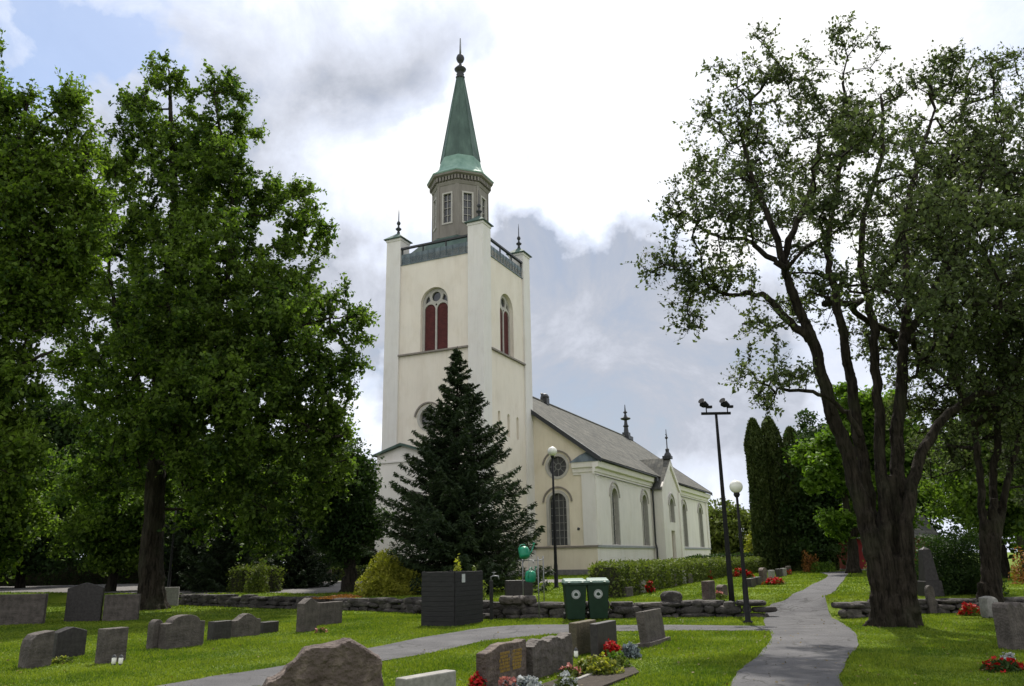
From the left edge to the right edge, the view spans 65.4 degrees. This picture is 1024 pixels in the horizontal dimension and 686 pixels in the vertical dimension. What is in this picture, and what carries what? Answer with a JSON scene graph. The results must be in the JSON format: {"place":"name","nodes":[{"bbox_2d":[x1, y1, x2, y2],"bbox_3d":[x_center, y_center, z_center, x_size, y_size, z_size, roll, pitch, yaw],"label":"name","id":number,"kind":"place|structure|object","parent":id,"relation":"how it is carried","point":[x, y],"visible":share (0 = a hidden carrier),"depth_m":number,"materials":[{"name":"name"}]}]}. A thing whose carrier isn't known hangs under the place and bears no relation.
{"place":"outdoors","nodes":[
{"label":"outdoors","id":0,"kind":"place"},
{"bbox_2d":[158,624,773,685],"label":"side path","id":1,"kind":"structure","parent":0,"point":[408,648],"depth_m":16.14,"materials":[{"name":"grey asphalt"}]},
{"bbox_2d":[0,552,1023,685],"bbox_3d":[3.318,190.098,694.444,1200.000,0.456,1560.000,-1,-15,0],"label":"ground","id":2,"kind":"structure","parent":0,"point":[57,598],"depth_m":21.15,"materials":[{"name":"green plant"}]},
{"bbox_2d":[0,593,48,624],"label":"headstone","id":3,"kind":"object","parent":2,"relation":"on","point":[15,609],"visible":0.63,"depth_m":23.30,"materials":[{"name":"grey stone"}]},
{"bbox_2d":[18,630,54,668],"bbox_3d":[-8.047,5.199,13.507,0.280,0.604,0.409,-9,-17,27],"label":"headstone","id":4,"kind":"object","parent":2,"relation":"on","point":[36,649],"visible":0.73,"depth_m":13.41,"materials":[{"name":"grey stone"}]},
{"bbox_2d":[0,412,74,583],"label":"leafy tree","id":5,"kind":"object","parent":2,"relation":"on","point":[20,517],"visible":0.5,"depth_m":39.90,"materials":[{"name":"green plant"}]},
{"bbox_2d":[0,28,125,508],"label":"linden tree","id":6,"kind":"object","parent":2,"relation":"on","point":[41,266],"visible":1,"depth_m":24.94,"materials":[{"name":"green plant"}]},
{"bbox_2d":[52,627,86,657],"bbox_3d":[-8.182,5.534,14.705,0.220,0.578,0.580,-9,-17,27],"label":"headstone","id":7,"kind":"object","parent":2,"relation":"on","point":[70,641],"visible":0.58,"depth_m":14.64,"materials":[{"name":"stone"}]},
{"bbox_2d":[64,583,104,621],"bbox_3d":[-13.187,8.008,24.640,1.003,1.170,0.250,3,-16,-14],"label":"headstone","id":8,"kind":"object","parent":2,"relation":"on","point":[84,601],"visible":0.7,"depth_m":24.53,"materials":[{"name":"stone"}]},
{"bbox_2d":[94,627,128,663],"bbox_3d":[-6.931,5.249,13.821,0.220,0.597,0.444,-9,-17,27],"label":"headstone","id":9,"kind":"object","parent":2,"relation":"on","point":[111,642],"visible":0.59,"depth_m":13.71,"materials":[{"name":"grey stone"}]},
{"bbox_2d":[102,594,140,620],"bbox_3d":[-12.109,8.221,24.762,1.002,0.808,0.250,3,-16,-14],"label":"headstone","id":10,"kind":"object","parent":2,"relation":"on","point":[117,607],"visible":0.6,"depth_m":24.66,"materials":[{"name":"grey stone"}]},
{"bbox_2d":[146,619,162,649],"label":"headstone","id":11,"kind":"object","parent":2,"relation":"on","point":[153,633],"visible":0.8,"depth_m":15.89,"materials":[{"name":"grey stone"}]},
{"bbox_2d":[165,587,179,605],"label":"headstone","id":12,"kind":"object","parent":2,"relation":"on","point":[172,596],"visible":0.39,"depth_m":32.93,"materials":[{"name":"grey stone"}]},
{"bbox_2d":[157,614,204,649],"bbox_3d":[-6.740,5.900,16.303,0.220,0.664,0.958,-9,-17,27],"label":"headstone","id":13,"kind":"object","parent":2,"relation":"on","point":[179,631],"visible":0.84,"depth_m":16.18,"materials":[{"name":"grey stone"}]},
{"bbox_2d":[39,49,380,609],"bbox_3d":[-13.385,-1.795,32.991,15.749,25.170,10.479,-1,-15,0],"label":"linden tree","id":14,"kind":"object","parent":2,"relation":"on","point":[199,340],"visible":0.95,"depth_m":31.86,"materials":[{"name":"green plant"}]},
{"bbox_2d":[207,620,231,640],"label":"headstone","id":15,"kind":"object","parent":2,"relation":"on","point":[221,629],"visible":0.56,"depth_m":17.62,"materials":[{"name":"stone"}]},
{"bbox_2d":[231,613,260,637],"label":"headstone","id":16,"kind":"object","parent":2,"relation":"on","point":[245,624],"visible":0.73,"depth_m":18.49,"materials":[{"name":"grey stone"}]},
{"bbox_2d":[213,431,301,565],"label":"leafy tree","id":17,"kind":"object","parent":2,"relation":"on","point":[264,553],"visible":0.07,"depth_m":58.81,"materials":[{"name":"green plant"}]},
{"bbox_2d":[260,621,278,633],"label":"headstone","id":18,"kind":"object","parent":2,"relation":"on","point":[268,626],"visible":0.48,"depth_m":19.42,"materials":[{"name":"stone"}]},
{"bbox_2d":[0,579,585,593],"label":"gravel yard","id":19,"kind":"structure","parent":2,"relation":"on","point":[133,587],"depth_m":43.12,"materials":[{"name":"grey gravel"}]},
{"bbox_2d":[0,379,118,587],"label":"leafy tree","id":20,"kind":"object","parent":19,"relation":"on","point":[35,562],"visible":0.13,"depth_m":51.27,"materials":[{"name":"green plant"}]},
{"bbox_2d":[0,560,175,585],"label":"clipped hedge","id":21,"kind":"object","parent":19,"relation":"on","point":[64,578],"visible":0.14,"depth_m":56.46,"materials":[{"name":"green plant"}]},
{"bbox_2d":[39,441,182,591],"bbox_3d":[-20.218,8.379,41.239,6.892,8.998,7.857,6,-17,-25],"label":"leafy tree","id":22,"kind":"object","parent":19,"relation":"on","point":[107,539],"visible":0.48,"depth_m":39.21,"materials":[{"name":"green plant"}]},
{"bbox_2d":[167,496,179,586],"bbox_3d":[-15.502,9.162,36.444,0.399,4.420,0.399,-1,-15,0],"label":"trunk","id":23,"kind":"object","parent":19,"relation":"on","point":[169,573],"visible":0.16,"depth_m":36.23,"materials":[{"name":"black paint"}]},
{"bbox_2d":[164,488,227,590],"bbox_3d":[-15.986,9.273,40.416,4.489,6.808,4.758,-11,-18,32],"label":"spruce tree","id":24,"kind":"object","parent":19,"relation":"on","point":[179,546],"visible":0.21,"depth_m":39.23,"materials":[{"name":"green plant"}]},
{"bbox_2d":[176,479,279,592],"bbox_3d":[-13.563,9.131,38.423,4.758,5.920,4.489,-6,-16,17],"label":"spruce tree","id":25,"kind":"object","parent":19,"relation":"on","point":[215,567],"visible":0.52,"depth_m":37.09,"materials":[{"name":"green plant"}]},
{"bbox_2d":[226,563,286,592],"bbox_3d":[-11.368,10.430,35.494,2.792,1.333,1.394,-7,-16,22],"label":"clipped hedge","id":26,"kind":"object","parent":19,"relation":"on","point":[237,583],"visible":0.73,"depth_m":35.25,"materials":[{"name":"green plant"}]},
{"bbox_2d":[243,555,270,592],"bbox_3d":[-10.854,9.910,34.184,1.149,1.666,1.175,6,-17,-24],"label":"shrub","id":27,"kind":"object","parent":19,"relation":"on","point":[257,584],"visible":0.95,"depth_m":34.08,"materials":[{"name":"green plant"}]},
{"bbox_2d":[268,497,340,588],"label":"spruce tree","id":28,"kind":"object","parent":19,"relation":"on","point":[303,570],"visible":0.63,"depth_m":40.38,"materials":[{"name":"green plant"}]},
{"bbox_2d":[268,449,340,582],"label":"leafy tree","id":29,"kind":"object","parent":19,"relation":"on","point":[281,518],"visible":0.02,"depth_m":49.74,"materials":[{"name":"green plant"}]},
{"bbox_2d":[305,440,396,592],"bbox_3d":[-6.898,7.537,34.394,4.109,6.738,4.237,-1,-15,0],"label":"leafy tree","id":30,"kind":"object","parent":19,"relation":"on","point":[350,524],"visible":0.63,"depth_m":33.64,"materials":[{"name":"green plant"}]},
{"bbox_2d":[296,598,317,631],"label":"headstone","id":31,"kind":"object","parent":2,"relation":"on","point":[307,608],"visible":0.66,"depth_m":19.71,"materials":[{"name":"grey stone"}]},
{"bbox_2d":[262,638,383,685],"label":"headstone","id":32,"kind":"object","parent":2,"relation":"on","point":[345,662],"visible":1,"depth_m":6.55,"materials":[{"name":"grey stone"}]},
{"bbox_2d":[287,565,370,579],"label":"clipped hedge","id":33,"kind":"object","parent":2,"relation":"on","point":[343,574],"visible":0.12,"depth_m":57.21,"materials":[{"name":"green plant"}]},
{"bbox_2d":[317,601,342,624],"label":"headstone","id":34,"kind":"object","parent":2,"relation":"on","point":[329,613],"visible":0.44,"depth_m":21.44,"materials":[{"name":"grey stone"}]},
{"bbox_2d":[285,434,376,566],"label":"leafy tree","id":35,"kind":"object","parent":2,"relation":"on","point":[365,560],"visible":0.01,"depth_m":63.50,"materials":[{"name":"green plant"}]},
{"bbox_2d":[353,547,421,596],"bbox_3d":[-4.607,8.478,29.553,2.534,1.808,2.587,-13,-19,37],"label":"golden shrub","id":36,"kind":"object","parent":2,"relation":"on","point":[384,576],"visible":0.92,"depth_m":29.03,"materials":[{"name":"yellow plant"}]},
{"bbox_2d":[395,669,455,685],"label":"headstone","id":37,"kind":"object","parent":2,"relation":"on","point":[445,677],"visible":1,"depth_m":6.79,"materials":[{"name":"grey stone"}]},
{"bbox_2d":[421,570,482,626],"bbox_3d":[-1.558,6.694,20.969,1.080,1.370,1.354,-10,-17,29],"label":"board enclosure","id":38,"kind":"object","parent":2,"relation":"on","point":[450,598],"visible":0.98,"depth_m":20.48,"materials":[{"name":"grey wood"}]},
{"bbox_2d":[355,346,555,594],"bbox_3d":[-2.363,5.244,32.803,8.112,10.646,8.280,-1,-15,0],"label":"spruce tree","id":39,"kind":"object","parent":2,"relation":"on","point":[449,512],"visible":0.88,"depth_m":31.53,"materials":[{"name":"green plant"}]},
{"bbox_2d":[178,594,777,618],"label":"stone wall","id":40,"kind":"structure","parent":2,"relation":"on","point":[689,608],"depth_m":22.48,"materials":[{"name":"grey stone"}]},
{"bbox_2d":[660,591,681,601],"bbox_3d":[4.466,7.144,22.389,0.597,0.367,0.476,-1,-15,0],"label":"boulder","id":41,"kind":"object","parent":40,"relation":"on","point":[674,596],"visible":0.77,"depth_m":22.21,"materials":[{"name":"stone"}]},
{"bbox_2d":[468,671,487,685],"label":"flower cluster","id":42,"kind":"object","parent":2,"relation":"on","point":[477,680],"visible":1,"depth_m":10.10,"materials":[{"name":"red plant"}]},
{"bbox_2d":[489,572,498,619],"bbox_3d":[-0.483,7.082,22.312,0.292,1.300,0.112,-1,-15,0],"label":"tap post","id":43,"kind":"object","parent":2,"relation":"on","point":[491,596],"visible":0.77,"depth_m":22.29,"materials":[{"name":"metal"}]},
{"bbox_2d":[0,615,996,685],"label":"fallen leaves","id":44,"kind":"object","parent":2,"relation":"on","point":[654,648],"visible":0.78,"depth_m":13.32,"materials":[{"name":"brown plant"}]},
{"bbox_2d":[476,639,526,685],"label":"headstone","id":45,"kind":"object","parent":2,"relation":"on","point":[495,662],"visible":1,"depth_m":10.56,"materials":[{"name":"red stone"}]},
{"bbox_2d":[498,676,518,685],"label":"flower cluster","id":46,"kind":"object","parent":2,"relation":"on","point":[505,681],"visible":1,"depth_m":9.82,"materials":[{"name":"pink plant"}]},
{"bbox_2d":[505,580,532,595],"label":"headstone","id":47,"kind":"object","parent":2,"relation":"on","point":[513,588],"visible":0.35,"depth_m":24.03,"materials":[{"name":"stone"}]},
{"bbox_2d":[516,675,542,685],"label":"flower cluster","id":48,"kind":"object","parent":2,"relation":"on","point":[528,681],"visible":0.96,"depth_m":9.95,"materials":[{"name":"grey plant"}]},
{"bbox_2d":[518,556,544,617],"bbox_3d":[0.526,6.869,22.893,0.657,2.030,1.348,-3,-15,8],"label":"watering can rack","id":49,"kind":"object","parent":2,"relation":"on","point":[537,560],"visible":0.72,"depth_m":23.07,"materials":[{"name":"metal"}]},
{"bbox_2d":[518,543,534,558],"bbox_3d":[0.442,5.978,23.004,0.559,0.430,0.320,4,-39,-19],"label":"watering can","id":50,"kind":"object","parent":49,"relation":"hanging from","point":[524,552],"visible":1,"depth_m":22.84,"materials":[{"name":"green plastic"}]},
{"bbox_2d":[372,38,712,576],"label":"church","id":51,"kind":"structure","parent":2,"relation":"on","point":[461,282],"depth_m":63.34,"materials":[{"name":"beige paint"}]},
{"bbox_2d":[414,402,439,430],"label":"round window","id":52,"kind":"structure","parent":51,"relation":"in","point":[420,419],"depth_m":60.12,"materials":[{"name":"paint"}]},
{"bbox_2d":[422,288,447,350],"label":"belfry window","id":53,"kind":"structure","parent":51,"relation":"in","point":[435,304],"depth_m":62.00,"materials":[{"name":"paint"}]},
{"bbox_2d":[500,295,509,354],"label":"belfry window","id":54,"kind":"structure","parent":51,"relation":"in","point":[504,307],"depth_m":64.14,"materials":[{"name":"paint"}]},
{"bbox_2d":[542,450,570,478],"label":"round window","id":55,"kind":"structure","parent":51,"relation":"in","point":[561,464],"depth_m":63.94,"materials":[{"name":"paint"}]},
{"bbox_2d":[542,486,572,545],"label":"arched window","id":56,"kind":"structure","parent":51,"relation":"in","point":[562,515],"depth_m":62.92,"materials":[{"name":"glass"}]},
{"bbox_2d":[609,482,620,544],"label":"arched window","id":57,"kind":"structure","parent":51,"relation":"in","point":[615,519],"depth_m":66.15,"materials":[{"name":"paint"}]},
{"bbox_2d":[640,489,650,545],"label":"arched window","id":58,"kind":"structure","parent":51,"relation":"in","point":[644,497],"depth_m":73.84,"materials":[{"name":"paint"}]},
{"bbox_2d":[668,493,675,522],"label":"arched window","id":59,"kind":"structure","parent":51,"relation":"in","point":[671,500],"depth_m":79.24,"materials":[{"name":"paint"}]},
{"bbox_2d":[681,499,688,546],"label":"arched window","id":60,"kind":"structure","parent":51,"relation":"in","point":[684,506],"depth_m":87.30,"materials":[{"name":"paint"}]},
{"bbox_2d":[697,503,704,546],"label":"arched window","id":61,"kind":"structure","parent":51,"relation":"in","point":[699,509],"depth_m":94.24,"materials":[{"name":"paint"}]},
{"bbox_2d":[526,632,572,677],"bbox_3d":[0.535,4.622,11.781,0.212,0.567,1.398,-9,-17,27],"label":"headstone","id":62,"kind":"object","parent":2,"relation":"on","point":[549,655],"visible":0.82,"depth_m":11.60,"materials":[{"name":"grey stone"}]},
{"bbox_2d":[548,447,558,587],"bbox_3d":[1.853,7.587,35.028,0.419,6.080,0.419,-1,-15,0],"label":"globe lamp","id":63,"kind":"object","parent":2,"relation":"on","point":[552,451],"visible":0.97,"depth_m":34.91,"materials":[{"name":"black metal"}]},
{"bbox_2d":[561,578,587,619],"bbox_3d":[1.675,6.843,21.290,0.628,1.077,0.803,0,-15,-3],"label":"wheeled bin","id":64,"kind":"object","parent":2,"relation":"on","point":[574,591],"visible":0.98,"depth_m":21.03,"materials":[{"name":"green plastic"}]},
{"bbox_2d":[569,619,595,654],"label":"headstone","id":65,"kind":"object","parent":2,"relation":"on","point":[579,631],"visible":0.53,"depth_m":13.73,"materials":[{"name":"stone"}]},
{"bbox_2d":[543,664,638,685],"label":"flower bed soil","id":66,"kind":"structure","parent":2,"relation":"on","point":[602,680],"depth_m":10.88,"materials":[{"name":"brown soil"}]},
{"bbox_2d":[553,670,578,685],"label":"flower cluster","id":67,"kind":"object","parent":66,"relation":"on","point":[566,678],"visible":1,"depth_m":10.24,"materials":[{"name":"white plant"}]},
{"bbox_2d":[557,662,581,677],"bbox_3d":[0.797,4.582,11.079,0.363,0.269,0.274,-1,-15,0],"label":"flower cluster","id":68,"kind":"object","parent":66,"relation":"on","point":[574,672],"visible":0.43,"depth_m":11.08,"materials":[{"name":"pink plant"}]},
{"bbox_2d":[573,651,624,674],"bbox_3d":[1.226,4.649,11.532,0.810,0.359,0.646,-1,-15,0],"label":"flower cluster","id":69,"kind":"object","parent":66,"relation":"on","point":[599,665],"visible":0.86,"depth_m":11.39,"materials":[{"name":"yellow plant"}]},
{"bbox_2d":[606,649,632,667],"bbox_3d":[1.593,4.794,12.070,0.493,0.338,0.357,-1,-15,0],"label":"flower cluster","id":70,"kind":"object","parent":66,"relation":"on","point":[621,660],"visible":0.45,"depth_m":12.03,"materials":[{"name":"green plant"}]},
{"bbox_2d":[586,577,609,618],"bbox_3d":[2.294,6.839,21.332,0.628,1.077,0.803,-2,-15,2],"label":"wheeled bin","id":71,"kind":"object","parent":2,"relation":"on","point":[597,592],"visible":0.94,"depth_m":21.07,"materials":[{"name":"green plastic"}]},
{"bbox_2d":[590,620,616,656],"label":"headstone","id":72,"kind":"object","parent":2,"relation":"on","point":[602,633],"visible":0.56,"depth_m":13.39,"materials":[{"name":"stone"}]},
{"bbox_2d":[602,639,621,656],"bbox_3d":[1.654,5.097,13.266,0.386,0.338,0.279,-1,-15,0],"label":"flower cluster","id":73,"kind":"object","parent":2,"relation":"on","point":[609,646],"visible":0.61,"depth_m":13.24,"materials":[{"name":"red plant"}]},
{"bbox_2d":[620,641,641,658],"bbox_3d":[1.958,5.104,13.243,0.380,0.314,0.304,-1,-15,0],"label":"flower cluster","id":74,"kind":"object","parent":2,"relation":"on","point":[629,649],"visible":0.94,"depth_m":13.19,"materials":[{"name":"plant"}]},
{"bbox_2d":[635,608,670,647],"bbox_3d":[2.678,5.489,15.322,0.300,0.685,1.225,-16,-20,25],"label":"headstone","id":75,"kind":"object","parent":2,"relation":"on","point":[650,625],"visible":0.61,"depth_m":15.06,"materials":[{"name":"grey stone"}]},
{"bbox_2d":[590,556,767,597],"bbox_3d":[10.352,12.004,42.500,2.120,1.319,39.565,-7,-16,22],"label":"clipped hedge","id":76,"kind":"object","parent":2,"relation":"on","point":[620,574],"visible":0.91,"depth_m":31.54,"materials":[{"name":"green plant"}]},
{"bbox_2d":[701,580,715,599],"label":"headstone","id":77,"kind":"object","parent":2,"relation":"on","point":[708,589],"visible":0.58,"depth_m":22.62,"materials":[{"name":"grey stone"}]},
{"bbox_2d":[698,398,734,601],"bbox_3d":[6.146,4.609,23.162,1.032,6.122,0.279,-1,-15,0],"label":"floodlight pole","id":78,"kind":"object","parent":2,"relation":"on","point":[706,405],"visible":0.98,"depth_m":23.18,"materials":[{"name":"black metal"}]},
{"bbox_2d":[685,552,752,558],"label":"clipped hedge","id":79,"kind":"object","parent":2,"relation":"on","point":[737,555],"visible":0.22,"depth_m":60.59,"materials":[{"name":"green plant"}]},
{"bbox_2d":[707,498,749,554],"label":"distant tree","id":80,"kind":"object","parent":2,"relation":"on","point":[715,516],"visible":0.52,"depth_m":102.78,"materials":[{"name":"green plant"}]},
{"bbox_2d":[729,480,752,622],"bbox_3d":[5.868,5.295,20.386,0.339,3.550,0.339,-1,-15,0],"label":"globe lamp","id":81,"kind":"object","parent":2,"relation":"on","point":[736,487],"visible":0.98,"depth_m":20.31,"materials":[{"name":"black metal"}]},
{"bbox_2d":[743,417,777,569],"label":"columnar conifer","id":82,"kind":"object","parent":2,"relation":"on","point":[762,535],"visible":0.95,"depth_m":60.78,"materials":[{"name":"green plant"}]},
{"bbox_2d":[761,415,796,570],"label":"columnar conifer","id":83,"kind":"object","parent":2,"relation":"on","point":[771,432],"visible":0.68,"depth_m":61.29,"materials":[{"name":"green plant"}]},
{"bbox_2d":[782,426,808,570],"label":"columnar conifer","id":84,"kind":"object","parent":2,"relation":"on","point":[790,488],"visible":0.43,"depth_m":61.06,"materials":[{"name":"green plant"}]},
{"bbox_2d":[801,550,818,571],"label":"rust shrub","id":85,"kind":"object","parent":2,"relation":"on","point":[807,568],"visible":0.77,"depth_m":55.26,"materials":[{"name":"brown plant"}]},
{"bbox_2d":[773,408,847,564],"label":"leafy tree","id":86,"kind":"object","parent":2,"relation":"on","point":[795,514],"visible":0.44,"depth_m":59.41,"materials":[{"name":"green plant"}]},
{"bbox_2d":[620,10,1023,627],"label":"leafy tree","id":87,"kind":"object","parent":2,"relation":"on","point":[886,531],"visible":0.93,"depth_m":19.48,"materials":[{"name":"green plant"}]},
{"bbox_2d":[805,497,839,570],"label":"columnar conifer","id":88,"kind":"object","parent":2,"relation":"on","point":[835,559],"visible":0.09,"depth_m":58.80,"materials":[{"name":"green plant"}]},
{"bbox_2d":[810,561,836,572],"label":"green shrub","id":89,"kind":"object","parent":2,"relation":"on","point":[821,567],"visible":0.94,"depth_m":54.15,"materials":[{"name":"green plant"}]},
{"bbox_2d":[783,381,938,573],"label":"maple tree","id":90,"kind":"object","parent":2,"relation":"on","point":[824,468],"visible":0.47,"depth_m":50.17,"materials":[{"name":"green plant"}]},
{"bbox_2d":[837,515,937,569],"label":"red house","id":91,"kind":"structure","parent":2,"relation":"on","point":[917,531],"depth_m":59.48,"materials":[{"name":"wood"}]},
{"bbox_2d":[831,597,1023,618],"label":"stone wall","id":92,"kind":"structure","parent":2,"relation":"on","point":[855,609],"depth_m":21.42,"materials":[{"name":"grey stone"}]},
{"bbox_2d":[905,417,952,553],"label":"leafy tree","id":93,"kind":"object","parent":2,"relation":"on","point":[936,527],"visible":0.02,"depth_m":63.38,"materials":[{"name":"green plant"}]},
{"bbox_2d":[924,585,936,613],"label":"headstone","id":94,"kind":"object","parent":2,"relation":"on","point":[930,597],"visible":0.84,"depth_m":21.44,"materials":[{"name":"grey stone"}]},
{"bbox_2d":[917,547,944,596],"bbox_3d":[11.866,6.534,22.780,0.519,1.390,0.519,-1,-15,0],"label":"obelisk","id":95,"kind":"object","parent":2,"relation":"on","point":[928,574],"visible":0.81,"depth_m":22.65,"materials":[{"name":"stone"}]},
{"bbox_2d":[867,43,1023,602],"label":"leafy tree","id":96,"kind":"object","parent":2,"relation":"on","point":[991,527],"visible":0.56,"depth_m":22.25,"materials":[{"name":"green plant"}]},
{"bbox_2d":[914,525,1008,595],"bbox_3d":[12.940,6.442,23.696,2.506,2.072,2.620,-1,-15,0],"label":"clipped bush","id":97,"kind":"object","parent":2,"relation":"on","point":[957,573],"visible":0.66,"depth_m":23.18,"materials":[{"name":"green plant"}]},
{"bbox_2d":[905,405,1023,577],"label":"leafy tree","id":98,"kind":"object","parent":2,"relation":"on","point":[957,497],"visible":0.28,"depth_m":37.23,"materials":[{"name":"green plant"}]},
{"bbox_2d":[957,601,980,615],"bbox_3d":[11.785,6.862,20.581,0.643,0.416,0.483,-1,-15,0],"label":"flower cluster","id":99,"kind":"object","parent":2,"relation":"on","point":[969,608],"visible":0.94,"depth_m":20.51,"materials":[{"name":"red plant"}]},
{"bbox_2d":[978,596,997,617],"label":"rounded headstone","id":100,"kind":"object","parent":2,"relation":"on","point":[985,604],"visible":0.66,"depth_m":19.61,"materials":[{"name":"grey stone"}]},
{"bbox_2d":[979,656,1023,672],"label":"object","id":101,"kind":"object","parent":2,"relation":"on","point":[1010,664],"visible":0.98,"depth_m":10.77,"materials":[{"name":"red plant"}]},
{"bbox_2d":[992,602,1023,649],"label":"headstone","id":102,"kind":"object","parent":2,"relation":"on","point":[1008,617],"visible":0.9,"depth_m":13.34,"materials":[{"name":"grey stone"}]},
{"bbox_2d":[1008,546,1023,583],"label":"orange shrub","id":103,"kind":"object","parent":2,"relation":"on","point":[1020,573],"visible":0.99,"depth_m":29.29,"materials":[{"name":"orange plant"}]},
{"bbox_2d":[1012,532,1023,577],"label":"clipped hedge","id":104,"kind":"object","parent":2,"relation":"on","point":[1020,539],"visible":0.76,"depth_m":34.66,"materials":[{"name":"green plant"}]},
{"bbox_2d":[0,0,1023,562],"label":"sky","id":105,"kind":"structure","parent":0,"point":[574,104],"materials":[{"name":"white"}]},
{"bbox_2d":[731,571,857,685],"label":"path","id":106,"kind":"structure","parent":0,"point":[803,612],"depth_m":14.33,"materials":[{"name":"grey asphalt"}]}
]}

